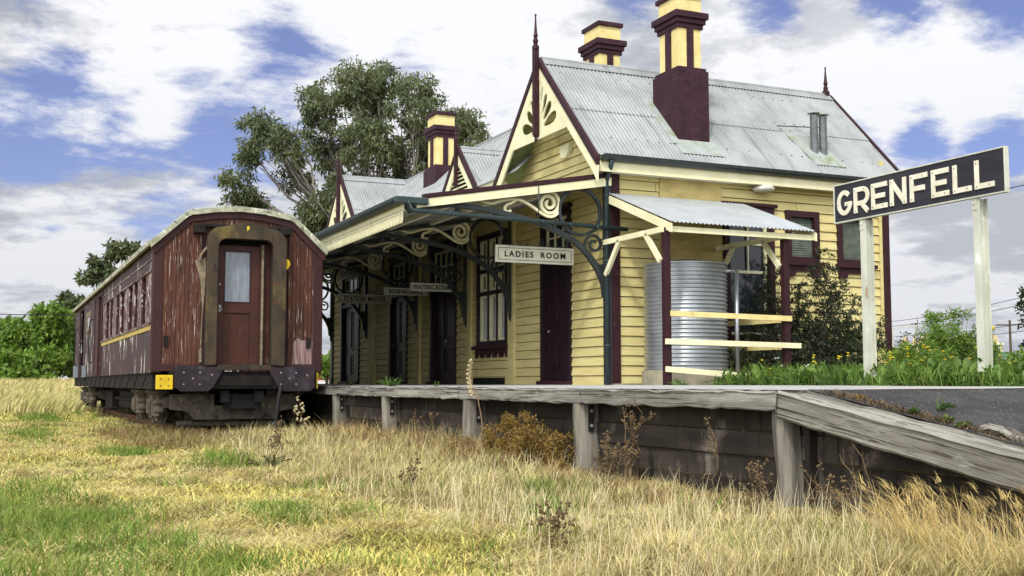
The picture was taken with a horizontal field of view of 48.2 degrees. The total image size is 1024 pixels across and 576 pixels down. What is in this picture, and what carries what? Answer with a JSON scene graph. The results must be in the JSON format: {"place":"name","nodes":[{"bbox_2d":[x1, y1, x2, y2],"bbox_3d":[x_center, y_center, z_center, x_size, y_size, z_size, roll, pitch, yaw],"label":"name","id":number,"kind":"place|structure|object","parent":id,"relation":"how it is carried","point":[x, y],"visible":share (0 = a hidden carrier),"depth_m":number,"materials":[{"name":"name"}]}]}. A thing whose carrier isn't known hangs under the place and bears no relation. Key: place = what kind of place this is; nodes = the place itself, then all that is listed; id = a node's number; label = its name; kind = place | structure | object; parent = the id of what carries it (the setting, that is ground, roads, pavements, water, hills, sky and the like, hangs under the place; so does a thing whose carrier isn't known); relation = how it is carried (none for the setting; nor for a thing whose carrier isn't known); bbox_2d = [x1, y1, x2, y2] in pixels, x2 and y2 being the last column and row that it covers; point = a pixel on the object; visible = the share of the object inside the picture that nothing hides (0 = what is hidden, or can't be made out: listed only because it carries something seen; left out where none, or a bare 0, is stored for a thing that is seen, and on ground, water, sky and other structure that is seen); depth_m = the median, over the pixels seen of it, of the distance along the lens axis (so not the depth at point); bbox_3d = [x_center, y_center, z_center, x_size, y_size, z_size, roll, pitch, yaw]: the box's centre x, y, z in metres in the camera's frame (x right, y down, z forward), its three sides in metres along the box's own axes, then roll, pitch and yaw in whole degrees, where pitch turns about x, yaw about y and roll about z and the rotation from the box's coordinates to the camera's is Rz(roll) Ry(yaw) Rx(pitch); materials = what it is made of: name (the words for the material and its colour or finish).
{"place":"outdoors","nodes":[
{"label":"outdoors","id":0,"kind":"place"},
{"bbox_2d":[0,314,75,314],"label":"power line","id":1,"kind":"object","parent":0,"point":[28,314],"visible":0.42,"depth_m":65.98,"materials":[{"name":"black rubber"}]},
{"bbox_2d":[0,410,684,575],"bbox_3d":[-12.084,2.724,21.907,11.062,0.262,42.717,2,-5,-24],"label":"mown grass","id":2,"kind":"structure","parent":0,"point":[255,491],"depth_m":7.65,"materials":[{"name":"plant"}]},
{"bbox_2d":[0,386,1022,575],"bbox_3d":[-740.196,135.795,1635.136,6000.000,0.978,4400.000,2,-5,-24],"label":"ground","id":3,"kind":"structure","parent":0,"point":[402,543],"depth_m":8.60,"materials":[{"name":"green plant"}]},
{"bbox_2d":[0,315,39,378],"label":"leafy tree","id":4,"kind":"object","parent":3,"relation":"on","point":[15,332],"visible":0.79,"depth_m":69.08,"materials":[{"name":"green plant"}]},
{"bbox_2d":[0,344,57,380],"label":"leafy tree","id":5,"kind":"object","parent":3,"relation":"on","point":[37,363],"visible":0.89,"depth_m":67.72,"materials":[{"name":"green plant"}]},
{"bbox_2d":[26,299,75,376],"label":"leafy tree","id":6,"kind":"object","parent":3,"relation":"on","point":[51,324],"visible":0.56,"depth_m":73.32,"materials":[{"name":"green plant"}]},
{"bbox_2d":[0,376,133,415],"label":"bank grass","id":7,"kind":"structure","parent":3,"relation":"on","point":[54,395],"depth_m":44.25,"materials":[{"name":"yellow plant"}]},
{"bbox_2d":[55,289,85,379],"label":"leafy tree","id":8,"kind":"object","parent":3,"relation":"on","point":[70,299],"visible":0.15,"depth_m":77.60,"materials":[{"name":"green plant"}]},
{"bbox_2d":[73,237,140,290],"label":"eucalypt tree","id":9,"kind":"object","parent":3,"relation":"on","point":[98,272],"visible":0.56,"depth_m":83.65,"materials":[{"name":"green plant"}]},
{"bbox_2d":[96,407,302,437],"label":"railway track","id":10,"kind":"structure","parent":3,"relation":"on","point":[130,417],"depth_m":27.43,"materials":[{"name":"metal"}]},
{"bbox_2d":[72,206,328,428],"bbox_3d":[-9.009,1.300,29.436,3.159,3.932,21.113,2,-5,-24],"label":"railway carriage","id":11,"kind":"object","parent":10,"relation":"on","point":[190,315],"visible":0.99,"depth_m":20.24,"materials":[{"name":"wood"}]},
{"bbox_2d":[86,311,90,332],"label":"window","id":12,"kind":"structure","parent":11,"relation":"in","point":[88,315],"depth_m":32.94,"materials":[{"name":"glass"}]},
{"bbox_2d":[106,302,108,338],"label":"window","id":13,"kind":"structure","parent":11,"relation":"in","point":[107,333],"depth_m":27.84,"materials":[{"name":"red wood"}]},
{"bbox_2d":[111,299,112,336],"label":"window","id":14,"kind":"structure","parent":11,"relation":"in","point":[112,299],"depth_m":26.83,"materials":[{"name":"red wood"}]},
{"bbox_2d":[117,294,119,333],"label":"window","id":15,"kind":"structure","parent":11,"relation":"in","point":[119,294],"depth_m":25.46,"materials":[{"name":"red wood"}]},
{"bbox_2d":[121,291,124,332],"bbox_3d":[-8.240,0.520,24.363,0.062,0.920,0.760,2,-5,-24],"label":"window","id":16,"kind":"structure","parent":11,"relation":"in","point":[122,311],"depth_m":24.66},
{"bbox_2d":[129,285,132,329],"bbox_3d":[-7.582,0.400,22.910,0.062,0.920,0.720,2,-5,-24],"label":"window","id":17,"kind":"structure","parent":11,"relation":"in","point":[131,292],"depth_m":23.19,"materials":[{"name":"red wood"}]},
{"bbox_2d":[135,282,137,326],"bbox_3d":[-7.201,0.328,22.048,0.045,0.920,0.570,2,-5,-24],"label":"window","id":18,"kind":"structure","parent":11,"relation":"in","point":[136,295],"depth_m":22.26,"materials":[{"name":"red wood"}]},
{"bbox_2d":[142,276,145,324],"bbox_3d":[-6.673,0.234,20.902,0.062,0.920,0.640,2,-5,-24],"label":"window","id":19,"kind":"structure","parent":11,"relation":"in","point":[144,279],"depth_m":21.15,"materials":[{"name":"red wood"}]},
{"bbox_2d":[216,245,259,364],"bbox_3d":[-4.835,0.300,20.184,0.750,2.110,0.127,2,-5,-24],"label":"end door","id":20,"kind":"structure","parent":11,"relation":"in","point":[238,266],"depth_m":20.21,"materials":[{"name":"brown paint"}]},
{"bbox_2d":[78,419,369,451],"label":"brown grass","id":21,"kind":"structure","parent":3,"relation":"on","point":[132,434],"depth_m":18.50,"materials":[{"name":"beige plant"}]},
{"bbox_2d":[246,453,291,468],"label":"dock weed","id":22,"kind":"object","parent":3,"relation":"on","point":[274,462],"visible":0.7,"depth_m":12.51,"materials":[{"name":"green plant"}]},
{"bbox_2d":[267,416,289,459],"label":"dead weed","id":23,"kind":"object","parent":3,"relation":"on","point":[274,437],"visible":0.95,"depth_m":13.55,"materials":[{"name":"brown plant"}]},
{"bbox_2d":[293,396,311,428],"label":"oat stalk","id":24,"kind":"object","parent":3,"relation":"on","point":[301,418],"visible":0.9,"depth_m":19.58,"materials":[{"name":"beige plant"}]},
{"bbox_2d":[318,350,329,383],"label":"leafy bush","id":25,"kind":"object","parent":3,"relation":"on","point":[324,374],"visible":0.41,"depth_m":61.64,"materials":[{"name":"green plant"}]},
{"bbox_2d":[332,395,346,427],"bbox_3d":[-3.055,2.419,20.362,0.273,1.035,0.291,2,-5,-24],"label":"platform post","id":26,"kind":"object","parent":3,"relation":"on","point":[339,404],"visible":0.53,"depth_m":20.28,"materials":[{"name":"wood"}]},
{"bbox_2d":[213,54,491,276],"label":"eucalypt tree","id":27,"kind":"object","parent":3,"relation":"on","point":[372,104],"visible":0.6,"depth_m":59.27,"materials":[{"name":"green plant"}]},
{"bbox_2d":[382,397,396,433],"bbox_3d":[-1.885,2.205,17.773,0.285,1.035,0.222,2,-5,-24],"label":"platform post","id":28,"kind":"object","parent":3,"relation":"on","point":[389,410],"visible":0.51,"depth_m":17.72,"materials":[{"name":"wood"}]},
{"bbox_2d":[397,452,422,489],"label":"dead weed","id":29,"kind":"object","parent":3,"relation":"on","point":[399,476],"visible":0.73,"depth_m":9.85,"materials":[{"name":"brown plant"}]},
{"bbox_2d":[404,409,423,437],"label":"dead weed","id":30,"kind":"object","parent":3,"relation":"on","point":[414,416],"visible":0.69,"depth_m":15.69,"materials":[{"name":"brown plant"}]},
{"bbox_2d":[318,384,523,386],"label":"platform","id":31,"kind":"structure","parent":3,"relation":"on","point":[415,385],"depth_m":21.94,"materials":[{"name":"concrete"}]},
{"bbox_2d":[375,376,402,385],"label":"leafy weed","id":32,"kind":"object","parent":31,"relation":"on","point":[387,383],"visible":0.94,"depth_m":19.23,"materials":[{"name":"green plant"}]},
{"bbox_2d":[179,445,672,575],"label":"brown thatch","id":33,"kind":"object","parent":3,"relation":"on","point":[600,561],"visible":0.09,"depth_m":7.05,"materials":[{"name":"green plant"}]},
{"bbox_2d":[427,412,438,437],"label":"dead weed","id":34,"kind":"object","parent":3,"relation":"on","point":[431,420],"visible":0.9,"depth_m":15.11,"materials":[{"name":"brown plant"}]},
{"bbox_2d":[462,399,486,445],"bbox_3d":[-0.467,1.946,14.641,0.309,1.035,0.298,2,-5,-24],"label":"platform post","id":35,"kind":"object","parent":3,"relation":"on","point":[471,419],"visible":0.41,"depth_m":14.56,"materials":[{"name":"wood"}]},
{"bbox_2d":[466,359,484,448],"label":"curled seed stalk","id":36,"kind":"object","parent":3,"relation":"on","point":[471,389],"visible":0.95,"depth_m":13.69,"materials":[{"name":"beige plant"}]},
{"bbox_2d":[447,410,574,470],"bbox_3d":[-0.024,1.702,12.644,0.945,0.704,2.728,2,-5,-24],"label":"golden shrub","id":37,"kind":"object","parent":3,"relation":"on","point":[533,438],"visible":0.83,"depth_m":12.30,"materials":[{"name":"brown plant"}]},
{"bbox_2d":[287,410,775,512],"bbox_3d":[-0.896,1.883,14.431,2.503,0.661,12.626,2,-5,-24],"label":"dry tangle","id":38,"kind":"object","parent":3,"relation":"on","point":[430,442],"visible":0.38,"depth_m":12.09,"materials":[{"name":"beige plant"}]},
{"bbox_2d":[525,499,575,547],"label":"dead weed","id":39,"kind":"object","parent":3,"relation":"on","point":[553,519],"visible":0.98,"depth_m":6.66,"materials":[{"name":"brown plant"}]},
{"bbox_2d":[573,403,599,473],"bbox_3d":[0.790,1.716,11.866,0.315,1.035,0.217,2,-5,-24],"label":"platform post","id":40,"kind":"object","parent":3,"relation":"on","point":[585,418],"visible":0.64,"depth_m":11.80,"materials":[{"name":"wood"}]},
{"bbox_2d":[181,415,1023,575],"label":"tall dry grass","id":41,"kind":"structure","parent":3,"relation":"on","point":[943,567],"depth_m":7.51,"materials":[{"name":"plant"}]},
{"bbox_2d":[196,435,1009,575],"bbox_3d":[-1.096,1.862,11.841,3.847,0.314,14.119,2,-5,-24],"label":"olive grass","id":42,"kind":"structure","parent":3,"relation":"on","point":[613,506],"depth_m":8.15,"materials":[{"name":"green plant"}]},
{"bbox_2d":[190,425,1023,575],"bbox_3d":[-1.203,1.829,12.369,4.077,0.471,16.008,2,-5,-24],"label":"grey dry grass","id":43,"kind":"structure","parent":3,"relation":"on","point":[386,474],"depth_m":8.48,"materials":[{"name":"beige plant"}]},
{"bbox_2d":[590,430,633,483],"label":"dead weed","id":44,"kind":"object","parent":3,"relation":"on","point":[612,461],"visible":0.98,"depth_m":10.66,"materials":[{"name":"brown plant"}]},
{"bbox_2d":[619,399,654,484],"bbox_3d":[1.105,1.440,10.592,0.233,0.836,0.513,2,-5,-24],"label":"dead weed","id":45,"kind":"object","parent":3,"relation":"on","point":[633,444],"visible":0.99,"depth_m":10.53,"materials":[{"name":"brown plant"}]},
{"bbox_2d":[273,393,1023,542],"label":"retaining wall","id":46,"kind":"structure","parent":3,"relation":"on","point":[830,449],"depth_m":10.03,"materials":[{"name":"grey wood"}]},
{"bbox_2d":[304,386,326,394],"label":"platform edge beam","id":47,"kind":"structure","parent":46,"relation":"on","point":[320,390],"depth_m":21.26,"materials":[{"name":"grey wood"}]},
{"bbox_2d":[326,386,386,396],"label":"platform edge beam","id":48,"kind":"structure","parent":46,"relation":"on","point":[375,391],"depth_m":19.03,"materials":[{"name":"grey wood"}]},
{"bbox_2d":[386,387,476,399],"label":"platform edge beam","id":49,"kind":"structure","parent":46,"relation":"on","point":[442,393],"depth_m":16.06,"materials":[{"name":"grey wood"}]},
{"bbox_2d":[459,387,581,403],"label":"platform edge beam","id":50,"kind":"structure","parent":46,"relation":"on","point":[560,395],"depth_m":13.03,"materials":[{"name":"grey wood"}]},
{"bbox_2d":[580,388,803,410],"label":"platform edge beam","id":51,"kind":"structure","parent":46,"relation":"on","point":[762,400],"depth_m":10.01,"materials":[{"name":"grey wood"}]},
{"bbox_2d":[642,370,729,384],"bbox_3d":[2.935,1.493,18.653,1.560,0.300,1.600,2,-5,-24],"label":"tank stand","id":52,"kind":"object","parent":3,"relation":"on","point":[652,377],"visible":0.39,"depth_m":17.97,"materials":[{"name":"concrete"}]},
{"bbox_2d":[642,259,739,371],"bbox_3d":[2.875,0.566,18.790,1.451,2.070,1.390,2,-5,-24],"label":"water tank","id":53,"kind":"object","parent":52,"relation":"on","point":[698,285],"visible":0.84,"depth_m":18.22,"materials":[{"name":"metal"}]},
{"bbox_2d":[701,417,718,492],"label":"dead weed","id":54,"kind":"object","parent":3,"relation":"on","point":[709,450],"visible":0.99,"depth_m":9.31,"materials":[{"name":"brown plant"}]},
{"bbox_2d":[732,458,773,514],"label":"dead weed","id":55,"kind":"object","parent":3,"relation":"on","point":[757,478],"visible":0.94,"depth_m":8.61,"materials":[{"name":"brown plant"}]},
{"bbox_2d":[727,253,820,372],"bbox_3d":[4.281,0.569,19.385,1.768,2.393,1.241,2,-5,-24],"label":"dark shrub","id":56,"kind":"object","parent":3,"relation":"on","point":[770,332],"visible":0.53,"depth_m":19.34,"materials":[{"name":"green plant"}]},
{"bbox_2d":[772,410,819,509],"bbox_3d":[2.170,1.464,8.809,0.217,1.035,0.340,2,-5,-24],"label":"platform post","id":57,"kind":"object","parent":3,"relation":"on","point":[787,447],"visible":0.59,"depth_m":8.81,"materials":[{"name":"wood"}]},
{"bbox_2d":[775,390,1023,492],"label":"ramp edge beam","id":58,"kind":"structure","parent":57,"relation":"on","point":[984,459],"depth_m":7.59,"materials":[{"name":"grey wood"}]},
{"bbox_2d":[775,246,862,368],"bbox_3d":[5.306,0.545,19.685,1.749,2.550,1.302,2,-5,-24],"label":"dark shrub","id":59,"kind":"object","parent":3,"relation":"on","point":[822,355],"visible":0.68,"depth_m":19.58,"materials":[{"name":"green plant"}]},
{"bbox_2d":[799,462,869,522],"bbox_3d":[2.212,1.423,7.847,0.262,0.452,0.504,2,-5,-24],"label":"dead weed","id":60,"kind":"object","parent":3,"relation":"on","point":[839,504],"visible":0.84,"depth_m":7.86,"materials":[{"name":"brown plant"}]},
{"bbox_2d":[837,352,848,366],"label":"flowering weed","id":61,"kind":"object","parent":3,"relation":"on","point":[839,357],"visible":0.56,"depth_m":16.55,"materials":[{"name":"yellow plant"}]},
{"bbox_2d":[839,444,891,521],"bbox_3d":[2.376,1.333,7.611,0.222,0.553,0.564,2,-5,-24],"label":"dead weed","id":62,"kind":"object","parent":3,"relation":"on","point":[874,493],"visible":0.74,"depth_m":7.62,"materials":[{"name":"brown plant"}]},
{"bbox_2d":[885,352,893,370],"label":"flowering weed","id":63,"kind":"object","parent":3,"relation":"on","point":[890,357],"visible":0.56,"depth_m":16.67,"materials":[{"name":"yellow plant"}]},
{"bbox_2d":[892,325,916,346],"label":"street lamp","id":64,"kind":"object","parent":3,"relation":"on","point":[900,326],"visible":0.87,"depth_m":100.21,"materials":[{"name":"white metal"}]},
{"bbox_2d":[899,346,911,366],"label":"flowering weed","id":65,"kind":"object","parent":3,"relation":"on","point":[907,348],"visible":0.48,"depth_m":16.55,"materials":[{"name":"yellow plant"}]},
{"bbox_2d":[890,319,929,364],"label":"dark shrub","id":66,"kind":"object","parent":3,"relation":"on","point":[900,341],"visible":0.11,"depth_m":20.37,"materials":[{"name":"green plant"}]},
{"bbox_2d":[807,389,1023,445],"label":"ramp","id":67,"kind":"structure","parent":3,"relation":"on","point":[1004,407],"depth_m":8.70,"materials":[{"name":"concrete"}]},
{"bbox_2d":[855,393,866,399],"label":"leafy weed","id":68,"kind":"object","parent":67,"relation":"on","point":[860,396],"visible":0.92,"depth_m":8.53,"materials":[{"name":"brown plant"}]},
{"bbox_2d":[907,407,919,413],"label":"leafy weed","id":69,"kind":"object","parent":67,"relation":"on","point":[911,410],"visible":1,"depth_m":8.01,"materials":[{"name":"green plant"}]},
{"bbox_2d":[819,386,1023,443],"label":"ramp litter","id":70,"kind":"object","parent":67,"relation":"on","point":[895,407],"visible":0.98,"depth_m":7.96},
{"bbox_2d":[936,414,954,422],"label":"leafy weed","id":71,"kind":"object","parent":67,"relation":"on","point":[946,415],"visible":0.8,"depth_m":7.75,"materials":[{"name":"green plant"}]},
{"bbox_2d":[936,397,956,410],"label":"leafy weed","id":72,"kind":"object","parent":67,"relation":"on","point":[943,406],"visible":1,"depth_m":8.26,"materials":[{"name":"green plant"}]},
{"bbox_2d":[954,421,970,426],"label":"leafy weed","id":73,"kind":"object","parent":67,"relation":"on","point":[959,423],"visible":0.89,"depth_m":7.56,"materials":[{"name":"green plant"}]},
{"bbox_2d":[978,423,1023,446],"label":"rock","id":74,"kind":"object","parent":67,"relation":"on","point":[997,428],"visible":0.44,"depth_m":7.34,"materials":[{"name":"grey stone"}]},
{"bbox_2d":[833,146,1009,381],"bbox_3d":[4.968,-0.090,13.996,0.177,2.786,2.868,2,-5,-24],"label":"station name board","id":75,"kind":"object","parent":3,"relation":"on","point":[975,177],"visible":0.99,"depth_m":13.75,"materials":[{"name":"white painted timber"},{"name":"black paint"}]},
{"bbox_2d":[823,481,1023,575],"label":"golden grass","id":76,"kind":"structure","parent":3,"relation":"on","point":[924,510],"depth_m":6.49,"materials":[{"name":"beige plant"}]},
{"bbox_2d":[834,472,1023,550],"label":"barley heads","id":77,"kind":"object","parent":3,"relation":"on","point":[913,487],"visible":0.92,"depth_m":6.48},
{"bbox_2d":[877,305,1010,369],"bbox_3d":[7.316,1.079,19.411,3.788,1.537,3.195,0,-5,-3],"label":"green bush","id":78,"kind":"object","parent":3,"relation":"on","point":[962,345],"visible":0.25,"depth_m":19.06,"materials":[{"name":"green plant"}]},
{"bbox_2d":[902,335,1004,360],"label":"shop building","id":79,"kind":"structure","parent":3,"relation":"on","point":[995,338],"depth_m":148.56,"materials":[{"name":"paint"}]},
{"bbox_2d":[995,320,1023,351],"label":"power pole","id":80,"kind":"object","parent":3,"relation":"on","point":[1010,342],"visible":0.49,"depth_m":95.25,"materials":[{"name":"grey wood"}]},
{"bbox_2d":[1006,344,1023,362],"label":"leafy bush","id":81,"kind":"object","parent":3,"relation":"on","point":[1017,355],"visible":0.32,"depth_m":59.75,"materials":[{"name":"green plant"}]},
{"bbox_2d":[1014,286,1023,347],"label":"young tree","id":82,"kind":"object","parent":3,"relation":"on","point":[1021,301],"visible":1,"depth_m":24.01,"materials":[{"name":"green plant"}]},
{"bbox_2d":[0,0,1023,378],"label":"sky","id":83,"kind":"structure","parent":0,"point":[117,116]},
{"bbox_2d":[451,385,1023,389],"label":"platform apron","id":84,"kind":"object","parent":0,"point":[782,387],"visible":0.97,"depth_m":12.26,"materials":[{"name":"concrete"}]},
{"bbox_2d":[313,0,898,384],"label":"station building","id":85,"kind":"structure","parent":84,"relation":"on","point":[574,146],"depth_m":21.08,"materials":[{"name":"yellow paint"}]},
{"bbox_2d":[337,268,362,383],"bbox_3d":[-4.656,1.145,33.040,0.230,3.255,1.930,2,-5,-24],"label":"door","id":86,"kind":"structure","parent":85,"relation":"in","point":[350,321],"depth_m":33.25,"materials":[{"name":"red paint"}]},
{"bbox_2d":[338,270,390,303],"bbox_3d":[-3.680,-0.023,28.659,1.368,0.829,0.049,2,-5,-24],"label":"hanging sign","id":87,"kind":"object","parent":85,"relation":"hanging from","point":[362,298],"visible":0.99,"depth_m":28.60,"materials":[{"name":"beige wood"}]},
{"bbox_2d":[385,254,411,383],"bbox_3d":[-2.884,0.821,29.124,0.230,3.255,1.490,2,-5,-24],"label":"door","id":88,"kind":"structure","parent":85,"relation":"in","point":[398,269],"depth_m":29.32,"materials":[{"name":"red paint"}]},
{"bbox_2d":[383,262,426,295],"bbox_3d":[-2.444,-0.212,26.317,1.048,0.759,0.049,2,-5,-24],"label":"hanging sign","id":89,"kind":"object","parent":85,"relation":"hanging from","point":[395,290],"visible":0.88,"depth_m":26.23,"materials":[{"name":"beige wood"}]},
{"bbox_2d":[410,256,451,291],"bbox_3d":[-1.748,-0.310,24.824,0.948,0.769,0.049,2,-5,-24],"label":"hanging sign","id":90,"kind":"object","parent":85,"relation":"hanging from","point":[429,286],"visible":1,"depth_m":24.77,"materials":[{"name":"beige wood"}]},
{"bbox_2d":[426,240,460,384],"bbox_3d":[-1.570,0.581,26.222,0.230,3.255,1.740,2,-5,-24],"label":"door","id":91,"kind":"structure","parent":85,"relation":"in","point":[443,305],"depth_m":26.38,"materials":[{"name":"red paint"}]},
{"bbox_2d":[471,228,507,357],"bbox_3d":[-0.407,0.143,23.647,0.230,2.586,1.740,2,-5,-24],"label":"window","id":92,"kind":"structure","parent":85,"relation":"in","point":[491,313],"depth_m":23.79,"materials":[{"name":"red paint"}]},
{"bbox_2d":[495,222,573,264],"bbox_3d":[0.389,-0.756,19.499,1.458,0.679,0.049,2,-5,-24],"label":"hanging sign","id":93,"kind":"object","parent":85,"relation":"hanging from","point":[526,253],"visible":1,"depth_m":19.46,"materials":[{"name":"white wood"}]},
{"bbox_2d":[536,203,576,384],"bbox_3d":[0.811,0.146,20.962,0.230,3.255,1.320,2,-5,-24],"label":"door","id":94,"kind":"structure","parent":85,"relation":"in","point":[555,280],"depth_m":21.06,"materials":[{"name":"red paint"}]},
{"bbox_2d":[721,201,777,341],"bbox_3d":[4.199,-0.246,20.255,1.200,2.530,0.230,2,-5,-24],"label":"window","id":95,"kind":"structure","parent":85,"relation":"in","point":[749,260],"depth_m":20.35,"materials":[{"name":"red paint"}]},
{"bbox_2d":[783,210,824,277],"bbox_3d":[5.268,-0.798,20.790,0.850,1.202,0.220,2,-5,-24],"label":"window","id":96,"kind":"structure","parent":85,"relation":"in","point":[801,252],"depth_m":20.82,"materials":[{"name":"red paint"}]},
{"bbox_2d":[833,218,877,278],"bbox_3d":[6.362,-0.757,21.282,0.910,1.202,0.220,2,-5,-24],"label":"window","id":97,"kind":"structure","parent":85,"relation":"in","point":[848,250],"depth_m":21.25,"materials":[{"name":"red paint"}]},
{"bbox_2d":[667,379,688,384],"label":"leafy weed","id":98,"kind":"object","parent":84,"relation":"on","point":[678,382],"visible":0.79,"depth_m":17.00,"materials":[{"name":"green plant"}]},
{"bbox_2d":[603,193,816,384],"bbox_3d":[3.213,-0.014,18.694,2.820,3.250,2.007,2,-5,-24],"label":"lean to shelter","id":99,"kind":"object","parent":84,"relation":"on","point":[679,210],"visible":0.87,"depth_m":18.21,"materials":[{"name":"beige paint"}]},
{"bbox_2d":[704,354,1023,388],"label":"verge grass","id":100,"kind":"structure","parent":84,"relation":"on","point":[884,372],"depth_m":14.04,"materials":[{"name":"green plant"}]},
{"bbox_2d":[823,293,890,365],"bbox_3d":[6.018,0.927,19.934,1.450,1.695,1.193,2,-5,-24],"label":"dark shrub","id":101,"kind":"object","parent":100,"relation":"on","point":[882,344],"visible":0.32,"depth_m":19.85,"materials":[{"name":"green plant"}]},
{"bbox_2d":[892,298,1018,321],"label":"power line","id":102,"kind":"object","parent":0,"point":[962,310],"visible":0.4,"depth_m":90.51,"materials":[{"name":"black rubber"}]},
{"bbox_2d":[898,306,1014,325],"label":"power line","id":103,"kind":"object","parent":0,"point":[964,316],"visible":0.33,"depth_m":91.25,"materials":[{"name":"black rubber"}]},
{"bbox_2d":[995,352,1012,360],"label":"park pavilion","id":104,"kind":"structure","parent":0,"point":[1004,354],"depth_m":88.94,"materials":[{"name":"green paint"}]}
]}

